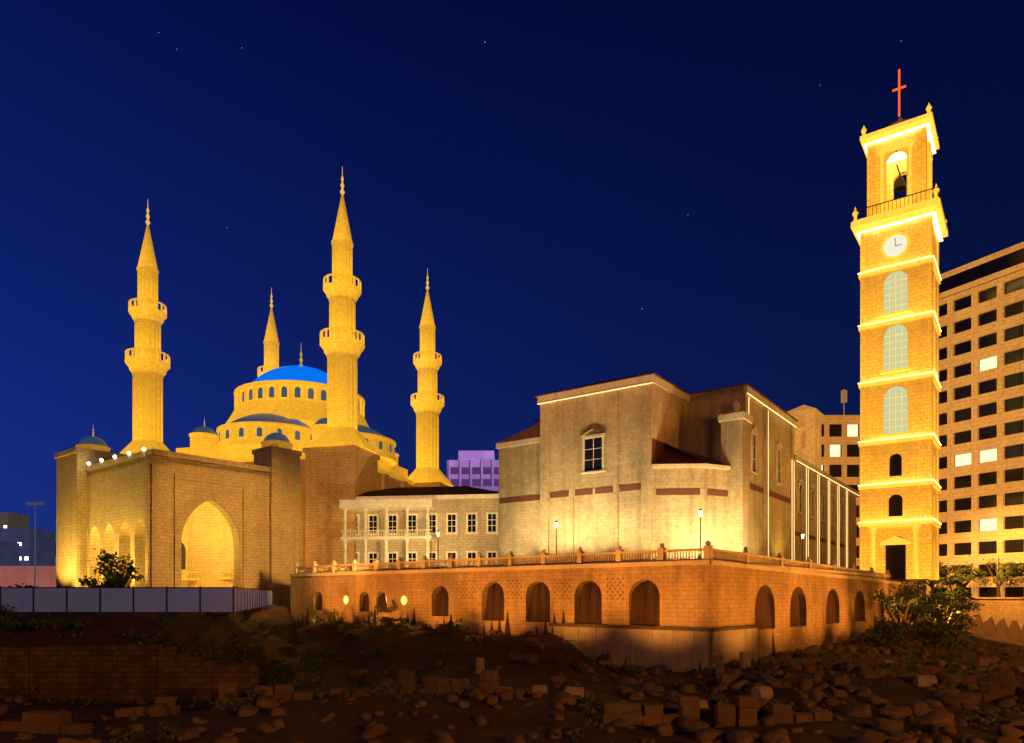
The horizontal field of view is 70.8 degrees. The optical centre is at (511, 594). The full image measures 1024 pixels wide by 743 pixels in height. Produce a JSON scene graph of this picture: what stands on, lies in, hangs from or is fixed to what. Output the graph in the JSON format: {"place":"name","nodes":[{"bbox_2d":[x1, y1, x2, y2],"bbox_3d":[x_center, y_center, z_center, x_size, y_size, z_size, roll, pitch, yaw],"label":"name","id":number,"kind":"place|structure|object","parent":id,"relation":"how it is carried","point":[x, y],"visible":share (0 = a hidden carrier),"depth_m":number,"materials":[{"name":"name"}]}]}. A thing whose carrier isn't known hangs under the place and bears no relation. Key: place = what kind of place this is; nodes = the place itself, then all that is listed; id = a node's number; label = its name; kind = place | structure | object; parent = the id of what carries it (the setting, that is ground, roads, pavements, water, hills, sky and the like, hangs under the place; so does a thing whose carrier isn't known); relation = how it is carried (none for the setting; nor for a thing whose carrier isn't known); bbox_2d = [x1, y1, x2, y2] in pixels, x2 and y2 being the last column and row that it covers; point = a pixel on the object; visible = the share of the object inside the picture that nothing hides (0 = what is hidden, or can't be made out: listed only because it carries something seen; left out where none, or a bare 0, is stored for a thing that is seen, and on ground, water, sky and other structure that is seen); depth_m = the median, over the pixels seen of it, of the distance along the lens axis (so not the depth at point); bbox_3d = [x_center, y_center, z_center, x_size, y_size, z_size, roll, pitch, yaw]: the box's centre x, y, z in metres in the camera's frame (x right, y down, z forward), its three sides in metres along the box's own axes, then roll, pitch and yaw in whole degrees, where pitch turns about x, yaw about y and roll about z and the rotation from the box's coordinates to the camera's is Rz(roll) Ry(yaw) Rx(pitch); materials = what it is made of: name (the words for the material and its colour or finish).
{"place":"outdoors","nodes":[
{"label":"outdoors","id":0,"kind":"place"},
{"bbox_2d":[0,512,28,527],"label":"city block","id":1,"kind":"structure","parent":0,"point":[12,520],"depth_m":424.63,"materials":[{"name":"grey concrete"}]},
{"bbox_2d":[0,644,258,702],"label":"brick wall","id":2,"kind":"structure","parent":0,"point":[132,673],"depth_m":45.63,"materials":[{"name":"brown brick"}]},
{"bbox_2d":[302,445,379,570],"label":"minaret pier","id":3,"kind":"structure","parent":0,"point":[334,475],"depth_m":111.89,"materials":[{"name":"beige stone"}]},
{"bbox_2d":[355,486,498,496],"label":"roof","id":4,"kind":"structure","parent":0,"point":[445,490],"depth_m":112.50,"materials":[{"name":"brown tile"}]},
{"bbox_2d":[357,498,498,568],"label":"villa walls","id":5,"kind":"structure","parent":0,"point":[462,542],"depth_m":109.64,"materials":[{"name":"beige stone"}]},
{"bbox_2d":[369,514,495,568],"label":"windows","id":6,"kind":"structure","parent":5,"relation":"in","point":[452,524],"depth_m":109.83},
{"bbox_2d":[413,482,447,486],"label":"minaret base","id":7,"kind":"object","parent":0,"point":[433,484],"depth_m":147.21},
{"bbox_2d":[449,451,498,490],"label":"purple building","id":8,"kind":"structure","parent":0,"point":[476,457],"depth_m":200.00,"materials":[{"name":"purple"}]},
{"bbox_2d":[447,460,498,491],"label":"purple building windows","id":9,"kind":"structure","parent":8,"relation":"attached to","point":[475,470],"depth_m":199.95,"materials":[{"name":"purple glass"}]},
{"bbox_2d":[0,580,1023,742],"bbox_3d":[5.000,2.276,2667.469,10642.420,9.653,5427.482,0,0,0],"label":"ground","id":10,"kind":"structure","parent":0,"point":[347,724],"depth_m":49.25,"materials":[{"name":"soil"}]},
{"bbox_2d":[0,541,19,565],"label":"city block","id":11,"kind":"structure","parent":10,"relation":"on","point":[9,553],"depth_m":311.64,"materials":[{"name":"blue concrete"}]},
{"bbox_2d":[8,583,36,586],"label":"plants","id":12,"kind":"object","parent":10,"relation":"on","point":[16,585],"visible":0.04,"depth_m":59.78,"materials":[{"name":"green plant"}]},
{"bbox_2d":[0,605,46,634],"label":"bank shrub leaves","id":13,"kind":"object","parent":10,"relation":"on","point":[5,620],"depth_m":48.75,"materials":[{"name":"green plant"}]},
{"bbox_2d":[0,528,54,565],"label":"city block","id":14,"kind":"structure","parent":10,"relation":"on","point":[45,547],"depth_m":331.72,"materials":[{"name":"blue concrete"}]},
{"bbox_2d":[4,525,27,559],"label":"lit windows","id":15,"kind":"structure","parent":14,"relation":"attached to","point":[25,558],"depth_m":329.95,"materials":[{"name":"white glass"}]},
{"bbox_2d":[0,566,55,586],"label":"city block","id":16,"kind":"structure","parent":10,"relation":"on","point":[12,576],"depth_m":250.00,"materials":[{"name":"pink concrete"}]},
{"bbox_2d":[26,502,43,586],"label":"street mast","id":17,"kind":"object","parent":10,"relation":"on","point":[34,503],"visible":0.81,"depth_m":119.91,"materials":[{"name":"silver metal"}]},
{"bbox_2d":[25,617,90,638],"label":"bank shrub leaves","id":18,"kind":"object","parent":10,"relation":"on","point":[53,624],"depth_m":47.99,"materials":[{"name":"green plant"}]},
{"bbox_2d":[77,575,99,586],"bbox_3d":[-35.955,-0.070,62.005,2.968,3.356,3.524,0,0,0],"label":"bush","id":19,"kind":"object","parent":10,"relation":"on","point":[92,582],"depth_m":61.43,"materials":[{"name":"green plant"}]},
{"bbox_2d":[87,548,144,586],"bbox_3d":[-31.249,-1.036,56.207,3.899,5.182,4.064,0,0,0],"label":"tree","id":20,"kind":"object","parent":10,"relation":"on","point":[117,579],"depth_m":55.69,"materials":[{"name":"green plant"}]},
{"bbox_2d":[0,586,271,618],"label":"fence posts","id":21,"kind":"object","parent":10,"relation":"on","point":[167,612],"visible":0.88,"depth_m":52.97,"materials":[{"name":"black metal"}]},
{"bbox_2d":[1,588,271,611],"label":"fence panels","id":22,"kind":"object","parent":21,"relation":"attached to","point":[121,599],"visible":0.91,"depth_m":52.98,"materials":[{"name":"grey metal"}]},
{"bbox_2d":[120,225,169,454],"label":"minaret","id":23,"kind":"object","parent":10,"relation":"on","point":[149,368],"visible":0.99,"depth_m":123.67,"materials":[{"name":"stone"}]},
{"bbox_2d":[146,204,149,224],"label":"minaret finial","id":24,"kind":"object","parent":23,"relation":"on","point":[147,220],"visible":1,"depth_m":125.15,"materials":[{"name":"gold metal"}]},
{"bbox_2d":[119,629,180,644],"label":"bank shrub leaves","id":25,"kind":"object","parent":10,"relation":"on","point":[156,640],"depth_m":47.79,"materials":[{"name":"plant"}]},
{"bbox_2d":[54,446,301,604],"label":"portico walls","id":26,"kind":"structure","parent":10,"relation":"on","point":[140,507],"depth_m":102.44,"materials":[{"name":"beige stone"}]},
{"bbox_2d":[87,447,144,464],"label":"floodlights","id":27,"kind":"object","parent":26,"relation":"on","point":[114,456],"visible":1,"depth_m":98.48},
{"bbox_2d":[181,542,185,569],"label":"portico windows","id":28,"kind":"structure","parent":26,"relation":"in","point":[183,557],"depth_m":118.71,"materials":[{"name":"glass"}]},
{"bbox_2d":[75,440,292,586],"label":"portico","id":29,"kind":"structure","parent":10,"relation":"on","point":[185,578],"depth_m":116.24,"materials":[{"name":"stone"}]},
{"bbox_2d":[79,432,289,446],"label":"small domes","id":30,"kind":"structure","parent":29,"relation":"on","point":[99,441],"depth_m":107.56,"materials":[{"name":"metal"}]},
{"bbox_2d":[165,641,226,662],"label":"bank shrub leaves","id":31,"kind":"object","parent":10,"relation":"on","point":[202,648],"visible":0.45,"depth_m":48.49,"materials":[{"name":"green plant"}]},
{"bbox_2d":[189,633,221,649],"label":"fence shrub leaves","id":32,"kind":"object","parent":10,"relation":"on","point":[196,636],"depth_m":54.51,"materials":[{"name":"plant"}]},
{"bbox_2d":[228,638,266,662],"bbox_3d":[-22.004,4.846,60.462,3.500,2.614,2.789,0,0,0],"label":"shrub","id":33,"kind":"object","parent":10,"relation":"on","point":[235,647],"depth_m":60.08,"materials":[{"name":"green plant"}]},
{"bbox_2d":[257,308,279,376],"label":"minaret","id":34,"kind":"object","parent":10,"relation":"on","point":[271,343],"visible":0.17,"depth_m":160.14,"materials":[{"name":"stone"}]},
{"bbox_2d":[270,287,272,307],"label":"minaret finial","id":35,"kind":"object","parent":34,"relation":"on","point":[271,301],"visible":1,"depth_m":161.22,"materials":[{"name":"gold metal"}]},
{"bbox_2d":[251,659,307,679],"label":"bank shrub leaves","id":36,"kind":"object","parent":10,"relation":"on","point":[274,667],"depth_m":55.95,"materials":[{"name":"plant"}]},
{"bbox_2d":[280,619,294,628],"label":"plant leaves","id":37,"kind":"object","parent":10,"relation":"on","point":[291,621],"visible":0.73,"depth_m":92.55,"materials":[{"name":"green plant"}]},
{"bbox_2d":[279,645,298,656],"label":"fence shrub leaves","id":38,"kind":"object","parent":10,"relation":"on","point":[288,650],"depth_m":75.08,"materials":[{"name":"green plant"}]},
{"bbox_2d":[188,459,412,586],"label":"mosque hall","id":39,"kind":"structure","parent":10,"relation":"on","point":[210,547],"depth_m":118.24,"materials":[{"name":"stone"}]},
{"bbox_2d":[176,380,416,484],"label":"dome base","id":40,"kind":"structure","parent":39,"relation":"on","point":[304,408],"depth_m":126.70,"materials":[{"name":"stone"}]},
{"bbox_2d":[204,351,326,425],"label":"finials","id":41,"kind":"object","parent":40,"relation":"on","point":[301,360],"visible":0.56,"depth_m":138.39,"materials":[{"name":"gold metal"}]},
{"bbox_2d":[253,365,326,383],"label":"dome","id":42,"kind":"structure","parent":40,"relation":"on","point":[301,373],"depth_m":130.83,"materials":[{"name":"blue metal"}]},
{"bbox_2d":[192,413,395,452],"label":"dome roofs","id":43,"kind":"structure","parent":40,"relation":"on","point":[265,417],"depth_m":124.00,"materials":[{"name":"blue metal"}]},
{"bbox_2d":[219,386,391,452],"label":"dome windows","id":44,"kind":"structure","parent":40,"relation":"on","point":[284,394],"depth_m":127.24,"materials":[{"name":"blue glass"}]},
{"bbox_2d":[308,611,319,622],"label":"plant leaves","id":45,"kind":"object","parent":10,"relation":"on","point":[311,617],"depth_m":88.79,"materials":[{"name":"green plant"}]},
{"bbox_2d":[294,644,344,664],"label":"bank shrub leaves","id":46,"kind":"object","parent":10,"relation":"on","point":[334,654],"depth_m":69.61,"materials":[{"name":"green plant"}]},
{"bbox_2d":[330,610,344,625],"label":"plant leaves","id":47,"kind":"object","parent":10,"relation":"on","point":[341,619],"depth_m":86.12,"materials":[{"name":"green plant"}]},
{"bbox_2d":[311,194,376,453],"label":"minaret","id":48,"kind":"object","parent":10,"relation":"on","point":[342,347],"visible":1,"depth_m":114.01,"materials":[{"name":"stone"}]},
{"bbox_2d":[340,167,344,194],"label":"minaret finial","id":49,"kind":"object","parent":48,"relation":"on","point":[342,187],"visible":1,"depth_m":115.68,"materials":[{"name":"gold metal"}]},
{"bbox_2d":[367,605,383,624],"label":"plant leaves","id":50,"kind":"object","parent":10,"relation":"on","point":[375,612],"depth_m":81.24,"materials":[{"name":"green plant"}]},
{"bbox_2d":[408,290,452,485],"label":"minaret","id":51,"kind":"object","parent":10,"relation":"on","point":[427,405],"visible":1,"depth_m":150.07,"materials":[{"name":"stone"}]},
{"bbox_2d":[426,268,428,289],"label":"minaret finial","id":52,"kind":"object","parent":51,"relation":"on","point":[427,286],"visible":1,"depth_m":151.75,"materials":[{"name":"gold metal"}]},
{"bbox_2d":[291,564,716,635],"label":"terrace wall","id":53,"kind":"structure","parent":10,"relation":"on","point":[688,595],"depth_m":71.22,"materials":[{"name":"stone"}]},
{"bbox_2d":[343,596,406,604],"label":"lamps","id":54,"kind":"object","parent":53,"relation":"attached to","point":[403,600],"visible":1,"depth_m":81.94,"materials":[{"name":"yellow glass"}]},
{"bbox_2d":[0,617,1023,742],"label":"rubble","id":55,"kind":"object","parent":10,"relation":"on","point":[936,717],"visible":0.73,"depth_m":40.77,"materials":[{"name":"stone"}]},
{"bbox_2d":[0,655,1023,734],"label":"rubble blocks","id":56,"kind":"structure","parent":10,"relation":"on","point":[743,712],"depth_m":36.76,"materials":[{"name":"stone"}]},
{"bbox_2d":[0,608,1023,742],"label":"rubble","id":57,"kind":"object","parent":10,"relation":"on","point":[169,734],"visible":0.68,"depth_m":56.23,"materials":[{"name":"brown stone"}]},
{"bbox_2d":[338,577,889,603],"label":"terrace pattern","id":58,"kind":"object","parent":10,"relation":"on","point":[612,585],"visible":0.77,"depth_m":70.79,"materials":[{"name":"stone"}]},
{"bbox_2d":[590,580,657,596],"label":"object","id":59,"kind":"object","parent":10,"relation":"on","point":[646,583],"depth_m":62.77,"materials":[{"name":"black"}]},
{"bbox_2d":[553,626,757,671],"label":"terrace plinth","id":60,"kind":"structure","parent":10,"relation":"on","point":[674,651],"depth_m":60.90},
{"bbox_2d":[548,623,758,631],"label":"terrace beam","id":61,"kind":"structure","parent":60,"relation":"on","point":[659,627],"depth_m":61.25,"materials":[{"name":"beige stone"}]},
{"bbox_2d":[475,651,936,713],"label":"stone blocks","id":62,"kind":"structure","parent":10,"relation":"on","point":[924,681],"depth_m":44.96,"materials":[{"name":"stone"}]},
{"bbox_2d":[727,561,890,576],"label":"ledge","id":63,"kind":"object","parent":10,"relation":"on","point":[835,571],"depth_m":79.51,"materials":[{"name":"stone"}]},
{"bbox_2d":[339,494,498,568],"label":"villa trim","id":64,"kind":"structure","parent":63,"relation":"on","point":[386,504],"depth_m":108.24,"materials":[{"name":"beige stone"}]},
{"bbox_2d":[555,520,557,560],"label":"lamp post","id":65,"kind":"object","parent":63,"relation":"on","point":[556,539],"visible":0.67,"depth_m":69.43,"materials":[{"name":"metal"}]},
{"bbox_2d":[698,508,702,558],"bbox_3d":[15.666,-5.010,59.856,0.393,4.420,0.377,0,0,0],"label":"lamp post","id":66,"kind":"object","parent":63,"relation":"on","point":[700,509],"visible":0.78,"depth_m":59.81,"materials":[{"name":"grey metal"}]},
{"bbox_2d":[717,565,925,657],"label":"terrace wall","id":67,"kind":"structure","parent":10,"relation":"on","point":[738,588],"depth_m":73.24,"materials":[{"name":"stone"}]},
{"bbox_2d":[290,560,926,586],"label":"terrace cornice","id":68,"kind":"structure","parent":67,"relation":"on","point":[686,562],"depth_m":70.46,"materials":[{"name":"stone"}]},
{"bbox_2d":[293,540,925,584],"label":"balustrade","id":69,"kind":"object","parent":67,"relation":"on","point":[710,552],"visible":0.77,"depth_m":71.11,"materials":[{"name":"stone"}]},
{"bbox_2d":[802,415,859,569],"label":"background building","id":70,"kind":"structure","parent":10,"relation":"on","point":[844,441],"depth_m":150.05,"materials":[{"name":"concrete"}]},
{"bbox_2d":[821,424,858,568],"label":"building windows","id":71,"kind":"structure","parent":70,"relation":"in","point":[835,430],"depth_m":150.45,"materials":[{"name":"black glass"}]},
{"bbox_2d":[841,389,846,414],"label":"telecom mast","id":72,"kind":"object","parent":70,"relation":"on","point":[843,395],"visible":0.9,"depth_m":153.98,"materials":[{"name":"beige metal"}]},
{"bbox_2d":[858,617,913,646],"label":"bush","id":73,"kind":"object","parent":10,"relation":"on","point":[886,631],"depth_m":75.15,"materials":[{"name":"green plant"}]},
{"bbox_2d":[851,104,947,578],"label":"tower trim","id":74,"kind":"structure","parent":10,"relation":"on","point":[910,210],"depth_m":100.39,"materials":[{"name":"beige stone"}]},
{"bbox_2d":[892,69,905,116],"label":"cross","id":75,"kind":"object","parent":74,"relation":"on","point":[898,88],"visible":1,"depth_m":103.33,"materials":[{"name":"red metal"}]},
{"bbox_2d":[856,123,942,523],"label":"tower leds","id":76,"kind":"object","parent":74,"relation":"attached to","point":[896,156],"visible":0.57,"depth_m":101.02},
{"bbox_2d":[870,585,937,644],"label":"tree","id":77,"kind":"object","parent":10,"relation":"on","point":[888,599],"depth_m":82.42,"materials":[{"name":"green plant"}]},
{"bbox_2d":[887,578,947,628],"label":"tree","id":78,"kind":"object","parent":10,"relation":"on","point":[918,595],"depth_m":92.53,"materials":[{"name":"green plant"}]},
{"bbox_2d":[918,560,956,593],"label":"tree foliage","id":79,"kind":"object","parent":10,"relation":"on","point":[941,568],"depth_m":113.15,"materials":[{"name":"green plant"}]},
{"bbox_2d":[907,619,968,654],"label":"bush","id":80,"kind":"object","parent":10,"relation":"on","point":[930,627],"depth_m":75.56,"materials":[{"name":"green plant"}]},
{"bbox_2d":[921,591,965,615],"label":"shrub foliage","id":81,"kind":"object","parent":10,"relation":"on","point":[940,594],"depth_m":104.75,"materials":[{"name":"green plant"}]},
{"bbox_2d":[916,592,984,639],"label":"bush","id":82,"kind":"object","parent":10,"relation":"on","point":[934,613],"depth_m":84.87,"materials":[{"name":"green plant"}]},
{"bbox_2d":[930,573,978,596],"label":"tree","id":83,"kind":"object","parent":10,"relation":"on","point":[951,578],"depth_m":109.71,"materials":[{"name":"green plant"}]},
{"bbox_2d":[926,589,989,624],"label":"bush","id":84,"kind":"object","parent":10,"relation":"on","point":[963,599],"depth_m":96.43,"materials":[{"name":"green plant"}]},
{"bbox_2d":[941,562,987,596],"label":"tree","id":85,"kind":"object","parent":10,"relation":"on","point":[968,568],"depth_m":109.14,"materials":[{"name":"green plant"}]},
{"bbox_2d":[918,597,1023,629],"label":"boundary wall","id":86,"kind":"structure","parent":10,"relation":"on","point":[1007,609],"depth_m":102.35,"materials":[{"name":"stone"}]},
{"bbox_2d":[926,242,1023,596],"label":"high-rise building","id":87,"kind":"structure","parent":10,"relation":"on","point":[1001,511],"depth_m":111.77,"materials":[{"name":"beige concrete"}]},
{"bbox_2d":[955,356,996,530],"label":"lit windows","id":88,"kind":"structure","parent":87,"relation":"attached to","point":[985,455],"depth_m":111.23,"materials":[{"name":"glass"}]},
{"bbox_2d":[934,248,1023,596],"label":"office glass","id":89,"kind":"object","parent":87,"relation":"in","point":[1009,260],"depth_m":111.24,"materials":[{"name":"black glass"}]},
{"bbox_2d":[976,557,1023,596],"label":"tree","id":90,"kind":"object","parent":10,"relation":"on","point":[1009,569],"depth_m":104.90,"materials":[{"name":"green plant"}]},
{"bbox_2d":[1013,561,1023,582],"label":"tree foliage","id":91,"kind":"object","parent":10,"relation":"on","point":[1021,566],"visible":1,"depth_m":101.51,"materials":[{"name":"green plant"}]},
{"bbox_2d":[0,0,1023,555],"label":"sky","id":92,"kind":"structure","parent":0,"point":[586,191],"materials":[{"name":"blue"}]},
{"bbox_2d":[499,383,856,568],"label":"cathedral walls","id":93,"kind":"structure","parent":0,"point":[631,422],"depth_m":94.26,"materials":[{"name":"beige stone"}]},
{"bbox_2d":[500,483,844,546],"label":"cathedral bands","id":94,"kind":"object","parent":93,"relation":"attached to","point":[713,492],"visible":0.93,"depth_m":93.52,"materials":[{"name":"brown stone"}]},
{"bbox_2d":[496,373,856,490],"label":"cathedral roofs","id":95,"kind":"structure","parent":93,"relation":"on","point":[663,453],"depth_m":90.72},
{"bbox_2d":[496,374,858,528],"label":"church trim","id":96,"kind":"structure","parent":93,"relation":"attached to","point":[736,414],"depth_m":94.50,"materials":[{"name":"beige stone"}]},
{"bbox_2d":[787,405,823,468],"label":"building tower","id":97,"kind":"structure","parent":96,"relation":"on","point":[808,418],"depth_m":122.97,"materials":[{"name":"stone"}]},
{"bbox_2d":[537,382,858,567],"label":"light strips","id":98,"kind":"object","parent":93,"relation":"attached to","point":[768,482],"visible":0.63,"depth_m":116.38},
{"bbox_2d":[585,435,812,515],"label":"church windows","id":99,"kind":"structure","parent":93,"relation":"in","point":[589,454],"depth_m":92.94,"materials":[{"name":"black glass"}]},
{"bbox_2d":[821,425,857,470],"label":"lit windows","id":100,"kind":"structure","parent":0,"point":[852,430],"depth_m":150.44,"materials":[{"name":"glass"}]},
{"bbox_2d":[888,118,908,126],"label":"tower cap","id":101,"kind":"object","parent":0,"point":[900,120],"visible":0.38,"depth_m":102.04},
{"bbox_2d":[860,126,938,579],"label":"tower walls","id":102,"kind":"structure","parent":0,"point":[920,459],"depth_m":101.00,"materials":[{"name":"beige stone"}]},
{"bbox_2d":[884,235,906,255],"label":"clock face","id":103,"kind":"object","parent":102,"relation":"attached to","point":[891,248],"visible":1,"depth_m":100.40},
{"bbox_2d":[853,164,945,579],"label":"tower","id":104,"kind":"structure","parent":0,"point":[898,363],"depth_m":100.91,"materials":[{"name":"beige stone"}]}
]}

